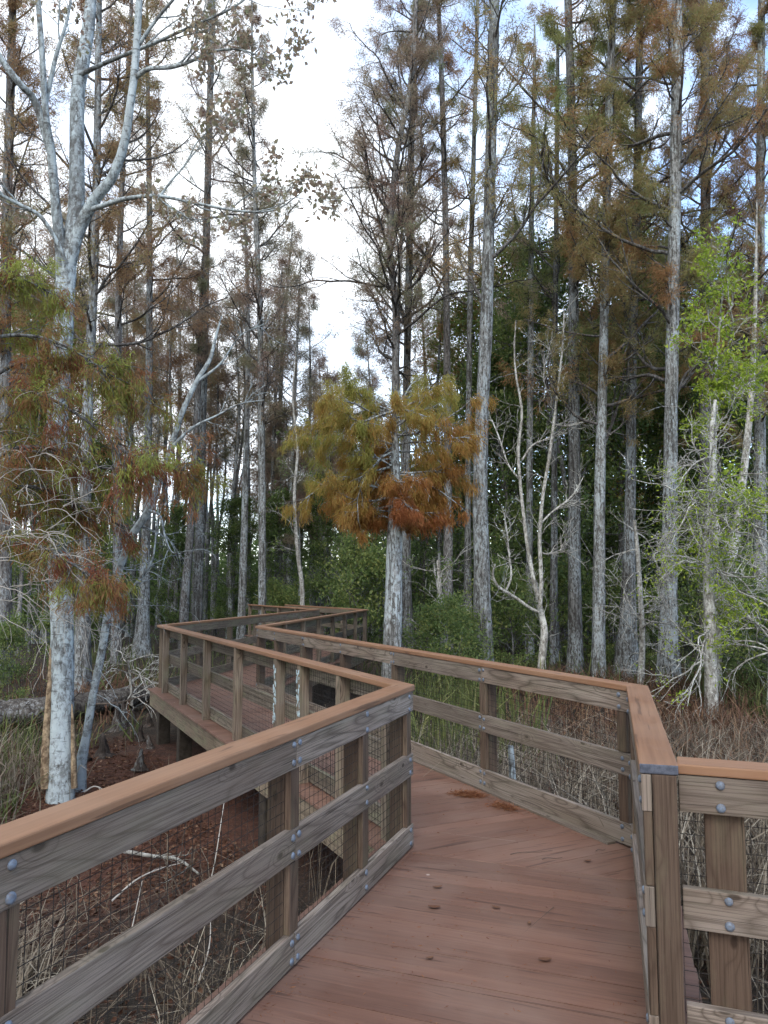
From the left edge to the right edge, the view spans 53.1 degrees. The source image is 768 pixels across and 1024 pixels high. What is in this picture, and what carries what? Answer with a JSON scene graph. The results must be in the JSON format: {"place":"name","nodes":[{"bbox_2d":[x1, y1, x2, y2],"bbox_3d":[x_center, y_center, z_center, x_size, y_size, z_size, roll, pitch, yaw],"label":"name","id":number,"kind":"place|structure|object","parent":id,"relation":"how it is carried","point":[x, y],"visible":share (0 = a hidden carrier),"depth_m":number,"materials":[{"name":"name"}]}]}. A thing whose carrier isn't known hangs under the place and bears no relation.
{"place":"outdoors","nodes":[
{"label":"outdoors","id":0,"kind":"place"},
{"bbox_2d":[0,620,767,1023],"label":"ground","id":1,"kind":"structure","parent":0,"point":[166,752],"depth_m":7.34,"materials":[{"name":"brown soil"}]},
{"bbox_2d":[0,610,39,700],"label":"myrtle bush","id":2,"kind":"object","parent":1,"relation":"on","point":[9,635],"visible":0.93,"depth_m":17.34,"materials":[{"name":"green plant"}]},
{"bbox_2d":[0,0,81,683],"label":"cypress tree","id":3,"kind":"object","parent":1,"relation":"on","point":[14,54],"visible":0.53,"depth_m":21.65,"materials":[{"name":"brown plant"}]},
{"bbox_2d":[11,399,99,651],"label":"bay tree","id":4,"kind":"object","parent":1,"relation":"on","point":[30,622],"visible":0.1,"depth_m":30.64,"materials":[{"name":"green plant"}]},
{"bbox_2d":[12,182,114,642],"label":"slender tree","id":5,"kind":"object","parent":1,"relation":"on","point":[48,633],"visible":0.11,"depth_m":36.15,"materials":[{"name":"brown plant"}]},
{"bbox_2d":[11,271,129,654],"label":"gum tree","id":6,"kind":"object","parent":1,"relation":"on","point":[21,580],"visible":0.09,"depth_m":30.20,"materials":[{"name":"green plant"}]},
{"bbox_2d":[0,685,151,728],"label":"fallen log","id":7,"kind":"object","parent":1,"relation":"on","point":[29,706],"visible":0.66,"depth_m":14.67,"materials":[{"name":"grey wood"}]},
{"bbox_2d":[72,272,144,637],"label":"slender tree","id":8,"kind":"object","parent":1,"relation":"on","point":[112,300],"visible":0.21,"depth_m":40.20,"materials":[{"name":"brown plant"}]},
{"bbox_2d":[72,436,151,645],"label":"holly tree","id":9,"kind":"object","parent":1,"relation":"on","point":[109,462],"visible":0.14,"depth_m":33.77,"materials":[{"name":"green plant"}]},
{"bbox_2d":[0,230,232,691],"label":"cypress sapling","id":10,"kind":"object","parent":1,"relation":"on","point":[114,390],"visible":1,"depth_m":8.36,"materials":[{"name":"green plant"}]},
{"bbox_2d":[0,0,254,693],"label":"cypress tree","id":11,"kind":"object","parent":1,"relation":"on","point":[94,240],"visible":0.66,"depth_m":19.53,"materials":[{"name":"grey plant"}]},
{"bbox_2d":[75,0,189,663],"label":"cypress tree","id":12,"kind":"object","parent":1,"relation":"on","point":[119,299],"visible":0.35,"depth_m":27.82,"materials":[{"name":"brown plant"}]},
{"bbox_2d":[91,625,177,717],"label":"bare shrub","id":13,"kind":"object","parent":1,"relation":"on","point":[130,680],"visible":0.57,"depth_m":15.70,"materials":[{"name":"grey plant"}]},
{"bbox_2d":[97,293,176,634],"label":"slender tree","id":14,"kind":"object","parent":1,"relation":"on","point":[134,574],"visible":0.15,"depth_m":41.77,"materials":[{"name":"grey plant"}]},
{"bbox_2d":[121,346,166,636],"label":"slender tree","id":15,"kind":"object","parent":1,"relation":"on","point":[138,441],"visible":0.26,"depth_m":40.23,"materials":[{"name":"grey plant"}]},
{"bbox_2d":[110,285,185,578],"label":"slender tree","id":16,"kind":"object","parent":1,"relation":"on","point":[154,350],"visible":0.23,"depth_m":41.38,"materials":[{"name":"brown plant"}]},
{"bbox_2d":[128,500,205,642],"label":"holly tree","id":17,"kind":"object","parent":1,"relation":"on","point":[180,538],"visible":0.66,"depth_m":35.72,"materials":[{"name":"green plant"}]},
{"bbox_2d":[85,0,249,657],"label":"cypress tree","id":18,"kind":"object","parent":1,"relation":"on","point":[142,632],"visible":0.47,"depth_m":29.70,"materials":[{"name":"brown plant"}]},
{"bbox_2d":[36,307,301,791],"bbox_3d":[-2.769,0.469,10.206,3.180,6.376,1.677,1,-6,-12],"label":"leaning tree","id":19,"kind":"object","parent":1,"relation":"on","point":[82,754],"visible":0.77,"depth_m":9.93,"materials":[{"name":"grey plant"}]},
{"bbox_2d":[0,0,347,803],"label":"maple tree","id":20,"kind":"object","parent":1,"relation":"on","point":[58,750],"visible":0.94,"depth_m":9.59,"materials":[{"name":"grey plant"}]},
{"bbox_2d":[128,261,241,641],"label":"slender tree","id":21,"kind":"object","parent":1,"relation":"on","point":[160,385],"visible":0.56,"depth_m":36.52,"materials":[{"name":"grey plant"}]},
{"bbox_2d":[156,227,221,612],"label":"slender tree","id":22,"kind":"object","parent":1,"relation":"on","point":[180,332],"visible":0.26,"depth_m":42.33,"materials":[{"name":"brown plant"}]},
{"bbox_2d":[159,251,227,648],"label":"cypress tree","id":23,"kind":"object","parent":1,"relation":"on","point":[202,286],"visible":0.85,"depth_m":30.28,"materials":[{"name":"grey plant"}]},
{"bbox_2d":[153,263,236,621],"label":"slender tree","id":24,"kind":"object","parent":1,"relation":"on","point":[187,356],"visible":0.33,"depth_m":36.97,"materials":[{"name":"brown plant"}]},
{"bbox_2d":[132,0,271,646],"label":"cypress tree","id":25,"kind":"object","parent":1,"relation":"on","point":[197,608],"visible":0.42,"depth_m":31.78,"materials":[{"name":"grey plant"}]},
{"bbox_2d":[184,329,250,634],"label":"slender tree","id":26,"kind":"object","parent":1,"relation":"on","point":[205,594],"visible":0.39,"depth_m":39.05,"materials":[{"name":"grey plant"}]},
{"bbox_2d":[188,291,264,639],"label":"slender tree","id":27,"kind":"object","parent":1,"relation":"on","point":[238,437],"visible":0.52,"depth_m":37.80,"materials":[{"name":"brown plant"}]},
{"bbox_2d":[206,373,249,635],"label":"slender tree","id":28,"kind":"object","parent":1,"relation":"on","point":[214,633],"visible":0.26,"depth_m":41.01,"materials":[{"name":"brown plant"}]},
{"bbox_2d":[203,492,266,638],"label":"holly tree","id":29,"kind":"object","parent":1,"relation":"on","point":[235,528],"visible":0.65,"depth_m":36.62,"materials":[{"name":"green plant"}]},
{"bbox_2d":[205,293,272,638],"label":"slender tree","id":30,"kind":"object","parent":1,"relation":"on","point":[234,437],"visible":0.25,"depth_m":39.14,"materials":[{"name":"brown plant"}]},
{"bbox_2d":[183,0,314,624],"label":"cypress tree","id":31,"kind":"object","parent":1,"relation":"on","point":[256,291],"visible":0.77,"depth_m":29.90,"materials":[{"name":"grey plant"}]},
{"bbox_2d":[213,140,302,638],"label":"slender tree","id":32,"kind":"object","parent":1,"relation":"on","point":[242,588],"visible":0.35,"depth_m":35.06,"materials":[{"name":"grey plant"}]},
{"bbox_2d":[242,572,313,649],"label":"myrtle bush","id":33,"kind":"object","parent":1,"relation":"on","point":[273,592],"visible":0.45,"depth_m":29.33,"materials":[{"name":"green plant"}]},
{"bbox_2d":[251,218,311,580],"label":"slender tree","id":34,"kind":"object","parent":1,"relation":"on","point":[298,234],"visible":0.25,"depth_m":42.54,"materials":[{"name":"brown plant"}]},
{"bbox_2d":[228,251,335,601],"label":"slender tree","id":35,"kind":"object","parent":1,"relation":"on","point":[288,269],"visible":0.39,"depth_m":37.78,"materials":[{"name":"brown plant"}]},
{"bbox_2d":[238,484,329,640],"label":"holly tree","id":36,"kind":"object","parent":1,"relation":"on","point":[273,527],"visible":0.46,"depth_m":35.60,"materials":[{"name":"green plant"}]},
{"bbox_2d":[254,354,317,618],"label":"bare sapling","id":37,"kind":"object","parent":1,"relation":"on","point":[301,579],"visible":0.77,"depth_m":27.12,"materials":[{"name":"grey plant"}]},
{"bbox_2d":[257,289,326,599],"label":"slender tree","id":38,"kind":"object","parent":1,"relation":"on","point":[314,304],"visible":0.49,"depth_m":40.31,"materials":[{"name":"brown plant"}]},
{"bbox_2d":[250,246,341,602],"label":"slender tree","id":39,"kind":"object","parent":1,"relation":"on","point":[303,306],"visible":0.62,"depth_m":36.84,"materials":[{"name":"brown plant"}]},
{"bbox_2d":[272,434,327,601],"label":"slender tree","id":40,"kind":"object","parent":1,"relation":"on","point":[301,484],"visible":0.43,"depth_m":34.80,"materials":[{"name":"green plant"}]},
{"bbox_2d":[268,364,344,634],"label":"slender tree","id":41,"kind":"object","parent":1,"relation":"on","point":[327,376],"visible":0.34,"depth_m":36.15,"materials":[{"name":"brown plant"}]},
{"bbox_2d":[292,470,354,632],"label":"holly tree","id":42,"kind":"object","parent":1,"relation":"on","point":[321,553],"visible":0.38,"depth_m":34.59,"materials":[{"name":"green plant"}]},
{"bbox_2d":[308,527,417,643],"bbox_3d":[-0.881,3.260,26.813,3.952,5.869,3.880,-1,-5,7],"label":"myrtle bush","id":43,"kind":"object","parent":1,"relation":"on","point":[366,566],"visible":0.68,"depth_m":26.44,"materials":[{"name":"green plant"}]},
{"bbox_2d":[337,314,389,603],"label":"slender tree","id":44,"kind":"object","parent":1,"relation":"on","point":[364,376],"visible":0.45,"depth_m":41.33,"materials":[{"name":"brown plant"}]},
{"bbox_2d":[313,477,415,643],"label":"holly tree","id":45,"kind":"object","parent":1,"relation":"on","point":[369,634],"visible":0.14,"depth_m":30.71,"materials":[{"name":"green plant"}]},
{"bbox_2d":[12,302,753,625],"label":"woods","id":46,"kind":"object","parent":1,"relation":"on","point":[152,569],"visible":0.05,"depth_m":53.46,"materials":[{"name":"grey plant"}]},
{"bbox_2d":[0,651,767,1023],"bbox_3d":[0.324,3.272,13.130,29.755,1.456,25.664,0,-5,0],"label":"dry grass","id":47,"kind":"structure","parent":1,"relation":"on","point":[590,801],"depth_m":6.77,"materials":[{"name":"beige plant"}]},
{"bbox_2d":[0,631,767,822],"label":"green grass","id":48,"kind":"structure","parent":1,"relation":"on","point":[468,692],"depth_m":14.41,"materials":[{"name":"green plant"}]},
{"bbox_2d":[0,657,767,838],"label":"dead fern","id":49,"kind":"object","parent":1,"relation":"on","point":[721,705],"visible":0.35,"depth_m":14.34,"materials":[{"name":"brown plant"}]},
{"bbox_2d":[276,361,499,678],"bbox_3d":[-0.009,0.591,14.825,4.399,7.192,3.678,0,-5,0],"label":"cypress tree","id":50,"kind":"object","parent":1,"relation":"on","point":[402,508],"visible":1,"depth_m":14.48,"materials":[{"name":"orange plant"}]},
{"bbox_2d":[339,130,449,570],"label":"slender tree","id":51,"kind":"object","parent":1,"relation":"on","point":[401,274],"visible":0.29,"depth_m":36.03,"materials":[{"name":"brown plant"}]},
{"bbox_2d":[325,0,477,648],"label":"cypress tree","id":52,"kind":"object","parent":1,"relation":"on","point":[406,552],"visible":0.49,"depth_m":28.75,"materials":[{"name":"brown plant"}]},
{"bbox_2d":[250,0,554,646],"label":"cypress tree","id":53,"kind":"object","parent":1,"relation":"on","point":[363,143],"visible":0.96,"depth_m":26.81,"materials":[{"name":"brown plant"}]},
{"bbox_2d":[380,253,461,635],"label":"slender tree","id":54,"kind":"object","parent":1,"relation":"on","point":[425,315],"visible":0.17,"depth_m":41.20,"materials":[{"name":"brown plant"}]},
{"bbox_2d":[381,450,463,641],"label":"holly tree","id":55,"kind":"object","parent":1,"relation":"on","point":[421,579],"visible":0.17,"depth_m":35.91,"materials":[{"name":"green plant"}]},
{"bbox_2d":[147,635,701,1023],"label":"boardwalk","id":56,"kind":"structure","parent":1,"relation":"on","point":[547,992],"depth_m":3.96,"materials":[{"name":"wood"},{"name":"metal"}]},
{"bbox_2d":[0,685,414,1023],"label":"railing","id":57,"kind":"object","parent":56,"relation":"on","point":[41,851],"visible":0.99,"depth_m":3.02,"materials":[{"name":"weathered wood"},{"name":"wire mesh"},{"name":"metal"}]},
{"bbox_2d":[158,609,319,687],"bbox_3d":[-2.835,3.016,17.348,0.142,1.370,8.945,-1,-6,12],"label":"railing","id":58,"kind":"object","parent":56,"relation":"on","point":[211,624],"visible":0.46,"depth_m":15.68,"materials":[{"name":"wood"},{"name":"wire"}]},
{"bbox_2d":[157,625,413,840],"bbox_3d":[-1.825,2.234,9.106,0.147,1.370,8.842,3,-6,-26],"label":"railing","id":59,"kind":"object","parent":56,"relation":"on","point":[345,682],"visible":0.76,"depth_m":7.82,"materials":[{"name":"wood"},{"name":"wire"}]},
{"bbox_2d":[258,609,368,685],"bbox_3d":[-1.285,2.983,17.000,0.142,1.370,8.777,-1,-6,10],"label":"railing","id":60,"kind":"object","parent":56,"relation":"on","point":[331,619],"visible":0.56,"depth_m":17.09,"materials":[{"name":"wood"},{"name":"wire"}]},
{"bbox_2d":[255,626,646,846],"bbox_3d":[-0.209,2.216,8.913,0.215,1.370,8.556,3,-6,-26],"label":"railing","id":61,"kind":"object","parent":56,"relation":"on","point":[490,726],"visible":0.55,"depth_m":6.42,"materials":[{"name":"weathered wood"},{"name":"composite"},{"name":"wire"}]},
{"bbox_2d":[626,686,684,1023],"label":"railing","id":62,"kind":"object","parent":56,"relation":"on","point":[654,772],"visible":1,"depth_m":2.90,"materials":[{"name":"weathered wood"},{"name":"wire mesh"},{"name":"metal bolts"}]},
{"bbox_2d":[677,756,767,1023],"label":"railing","id":63,"kind":"object","parent":56,"relation":"on","point":[726,910],"visible":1,"depth_m":2.86,"materials":[{"name":"weathered wood"},{"name":"wire mesh"},{"name":"metal bolts"}]},
{"bbox_2d":[380,584,485,707],"bbox_3d":[1.132,3.172,16.799,2.406,3.164,2.450,2,-6,-22],"label":"myrtle bush","id":64,"kind":"object","parent":1,"relation":"on","point":[434,623],"visible":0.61,"depth_m":16.82,"materials":[{"name":"green plant"}]},
{"bbox_2d":[399,258,466,599],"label":"slender tree","id":65,"kind":"object","parent":1,"relation":"on","point":[439,328],"visible":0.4,"depth_m":35.75,"materials":[{"name":"brown plant"}]},
{"bbox_2d":[381,541,491,645],"bbox_3d":[1.770,2.342,20.918,2.543,4.054,2.956,-5,-7,43],"label":"bare shrub","id":66,"kind":"object","parent":1,"relation":"on","point":[439,582],"visible":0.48,"depth_m":20.80,"materials":[{"name":"grey plant"}]},
{"bbox_2d":[373,0,511,650],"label":"cypress tree","id":67,"kind":"object","parent":1,"relation":"on","point":[450,64],"visible":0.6,"depth_m":28.98,"materials":[{"name":"brown plant"}]},
{"bbox_2d":[408,592,509,699],"bbox_3d":[1.916,3.430,18.734,2.716,3.092,2.766,-4,-7,37],"label":"myrtle bush","id":68,"kind":"object","parent":1,"relation":"on","point":[473,623],"visible":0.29,"depth_m":18.53,"materials":[{"name":"green plant"}]},
{"bbox_2d":[411,446,508,640],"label":"holly tree","id":69,"kind":"object","parent":1,"relation":"on","point":[458,575],"visible":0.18,"depth_m":32.90,"materials":[{"name":"green plant"}]},
{"bbox_2d":[422,0,505,652],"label":"cypress tree","id":70,"kind":"object","parent":1,"relation":"on","point":[472,201],"visible":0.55,"depth_m":29.83,"materials":[{"name":"grey plant"}]},
{"bbox_2d":[410,277,562,604],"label":"gum tree","id":71,"kind":"object","parent":1,"relation":"on","point":[460,315],"visible":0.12,"depth_m":35.87,"materials":[{"name":"green plant"}]},
{"bbox_2d":[459,553,560,666],"bbox_3d":[3.964,3.424,23.751,3.298,4.559,3.359,-4,-7,38],"label":"myrtle bush","id":72,"kind":"object","parent":1,"relation":"on","point":[519,610],"visible":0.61,"depth_m":23.61,"materials":[{"name":"green plant"}]},
{"bbox_2d":[433,222,591,644],"bbox_3d":[5.768,-3.730,35.283,7.142,19.522,7.577,2,-6,-16],"label":"gum tree","id":73,"kind":"object","parent":1,"relation":"on","point":[511,270],"visible":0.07,"depth_m":35.01,"materials":[{"name":"green plant"}]},
{"bbox_2d":[441,341,594,650],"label":"holly tree","id":74,"kind":"object","parent":1,"relation":"on","point":[505,475],"visible":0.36,"depth_m":30.67,"materials":[{"name":"green plant"}]},
{"bbox_2d":[433,0,626,682],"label":"cypress tree","id":75,"kind":"object","parent":1,"relation":"on","point":[482,598],"visible":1,"depth_m":19.98,"materials":[{"name":"grey plant"}]},
{"bbox_2d":[483,24,586,660],"bbox_3d":[5.337,-6.555,27.869,3.756,23.850,3.840,0,-5,0],"label":"cypress tree","id":76,"kind":"object","parent":1,"relation":"on","point":[529,481],"visible":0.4,"depth_m":27.52,"materials":[{"name":"grey plant"}]},
{"bbox_2d":[469,286,612,669],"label":"bare sapling","id":77,"kind":"object","parent":1,"relation":"on","point":[539,591],"visible":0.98,"depth_m":22.52,"materials":[{"name":"grey plant"}]},
{"bbox_2d":[479,25,627,664],"bbox_3d":[5.702,-6.304,27.031,4.392,23.146,4.261,3,-6,-26],"label":"cypress tree","id":78,"kind":"object","parent":1,"relation":"on","point":[554,623],"visible":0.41,"depth_m":26.72,"materials":[{"name":"grey plant"}]},
{"bbox_2d":[515,544,609,665],"bbox_3d":[6.117,3.528,26.780,3.952,5.108,3.880,0,-5,0],"label":"myrtle bush","id":79,"kind":"object","parent":1,"relation":"on","point":[564,606],"visible":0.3,"depth_m":26.64,"materials":[{"name":"green plant"}]},
{"bbox_2d":[461,227,679,655],"bbox_3d":[7.033,-2.957,28.928,7.831,16.820,8.635,-3,-6,26],"label":"bay tree","id":80,"kind":"object","parent":1,"relation":"on","point":[500,323],"visible":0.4,"depth_m":28.92,"materials":[{"name":"green plant"}]},
{"bbox_2d":[471,0,670,672],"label":"cypress tree","id":81,"kind":"object","parent":1,"relation":"on","point":[575,632],"visible":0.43,"depth_m":24.28,"materials":[{"name":"brown plant"}]},
{"bbox_2d":[496,344,663,641],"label":"holly tree","id":82,"kind":"object","parent":1,"relation":"on","point":[613,549],"visible":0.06,"depth_m":34.72,"materials":[{"name":"green plant"}]},
{"bbox_2d":[521,190,697,614],"bbox_3d":[10.053,-3.800,32.094,7.288,19.173,7.732,-5,-8,44],"label":"gum tree","id":83,"kind":"object","parent":1,"relation":"on","point":[620,536],"visible":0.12,"depth_m":31.09,"materials":[{"name":"green plant"}]},
{"bbox_2d":[582,557,647,661],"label":"myrtle bush","id":84,"kind":"object","parent":1,"relation":"on","point":[615,591],"visible":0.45,"depth_m":26.53,"materials":[{"name":"green plant"}]},
{"bbox_2d":[494,0,746,678],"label":"cypress tree","id":85,"kind":"object","parent":1,"relation":"on","point":[602,350],"visible":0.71,"depth_m":22.66,"materials":[{"name":"brown plant"}]},
{"bbox_2d":[585,508,691,682],"bbox_3d":[6.347,2.146,19.040,2.472,4.838,3.731,-2,-6,22],"label":"bare shrub","id":86,"kind":"object","parent":1,"relation":"on","point":[642,624],"visible":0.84,"depth_m":18.84,"materials":[{"name":"grey plant"}]},
{"bbox_2d":[514,0,767,688],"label":"cypress tree","id":87,"kind":"object","parent":1,"relation":"on","point":[674,66],"visible":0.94,"depth_m":20.54,"materials":[{"name":"brown plant"}]},
{"bbox_2d":[562,288,723,620],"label":"bay tree","id":88,"kind":"object","parent":1,"relation":"on","point":[607,554],"visible":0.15,"depth_m":32.53,"materials":[{"name":"green plant"}]},
{"bbox_2d":[618,585,693,665],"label":"myrtle bush","id":89,"kind":"object","parent":1,"relation":"on","point":[649,632],"visible":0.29,"depth_m":25.46,"materials":[{"name":"green plant"}]},
{"bbox_2d":[551,0,766,676],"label":"cypress tree","id":90,"kind":"object","parent":1,"relation":"on","point":[624,650],"visible":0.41,"depth_m":23.79,"materials":[{"name":"brown plant"}]},
{"bbox_2d":[583,231,742,645],"bbox_3d":[12.560,-3.636,34.485,7.886,19.218,7.433,0,-5,-1],"label":"gum tree","id":91,"kind":"object","parent":1,"relation":"on","point":[649,431],"visible":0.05,"depth_m":33.61,"materials":[{"name":"green plant"}]},
{"bbox_2d":[574,0,767,670],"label":"cypress tree","id":92,"kind":"object","parent":1,"relation":"on","point":[746,168],"visible":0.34,"depth_m":24.27,"materials":[{"name":"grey plant"}]},
{"bbox_2d":[611,310,767,626],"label":"bay tree","id":93,"kind":"object","parent":1,"relation":"on","point":[692,474],"visible":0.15,"depth_m":29.82,"materials":[{"name":"green plant"}]},
{"bbox_2d":[618,381,767,722],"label":"bare tree","id":94,"kind":"object","parent":1,"relation":"on","point":[711,674],"visible":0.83,"depth_m":15.28,"materials":[{"name":"green plant"}]},
{"bbox_2d":[641,207,767,700],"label":"leafy sapling","id":95,"kind":"object","parent":1,"relation":"on","point":[719,378],"visible":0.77,"depth_m":17.02,"materials":[{"name":"green plant"}]},
{"bbox_2d":[644,464,767,714],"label":"leafy shrub","id":96,"kind":"object","parent":1,"relation":"on","point":[745,499],"visible":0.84,"depth_m":15.20,"materials":[{"name":"green plant"}]},
{"bbox_2d":[656,261,767,604],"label":"bay tree","id":97,"kind":"object","parent":1,"relation":"on","point":[741,428],"visible":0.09,"depth_m":28.51,"materials":[{"name":"green plant"}]},
{"bbox_2d":[658,532,765,687],"bbox_3d":[8.797,2.934,19.841,3.104,4.944,3.161,2,-6,-23],"label":"myrtle bush","id":98,"kind":"object","parent":1,"relation":"on","point":[700,596],"visible":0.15,"depth_m":19.92,"materials":[{"name":"green plant"}]},
{"bbox_2d":[663,0,767,658],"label":"cypress tree","id":99,"kind":"object","parent":1,"relation":"on","point":[758,32],"visible":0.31,"depth_m":25.56,"materials":[{"name":"grey plant"}]},
{"bbox_2d":[690,567,767,703],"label":"myrtle bush","id":100,"kind":"object","parent":1,"relation":"on","point":[759,661],"visible":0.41,"depth_m":16.83,"materials":[{"name":"green plant"}]},
{"bbox_2d":[700,200,767,634],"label":"leaning tree","id":101,"kind":"object","parent":1,"relation":"on","point":[748,430],"visible":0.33,"depth_m":20.21,"materials":[{"name":"bark"},{"name":"bright green leaf"}]},
{"bbox_2d":[0,0,767,572],"label":"sky","id":102,"kind":"structure","parent":0,"point":[298,110],"materials":[{"name":"white"}]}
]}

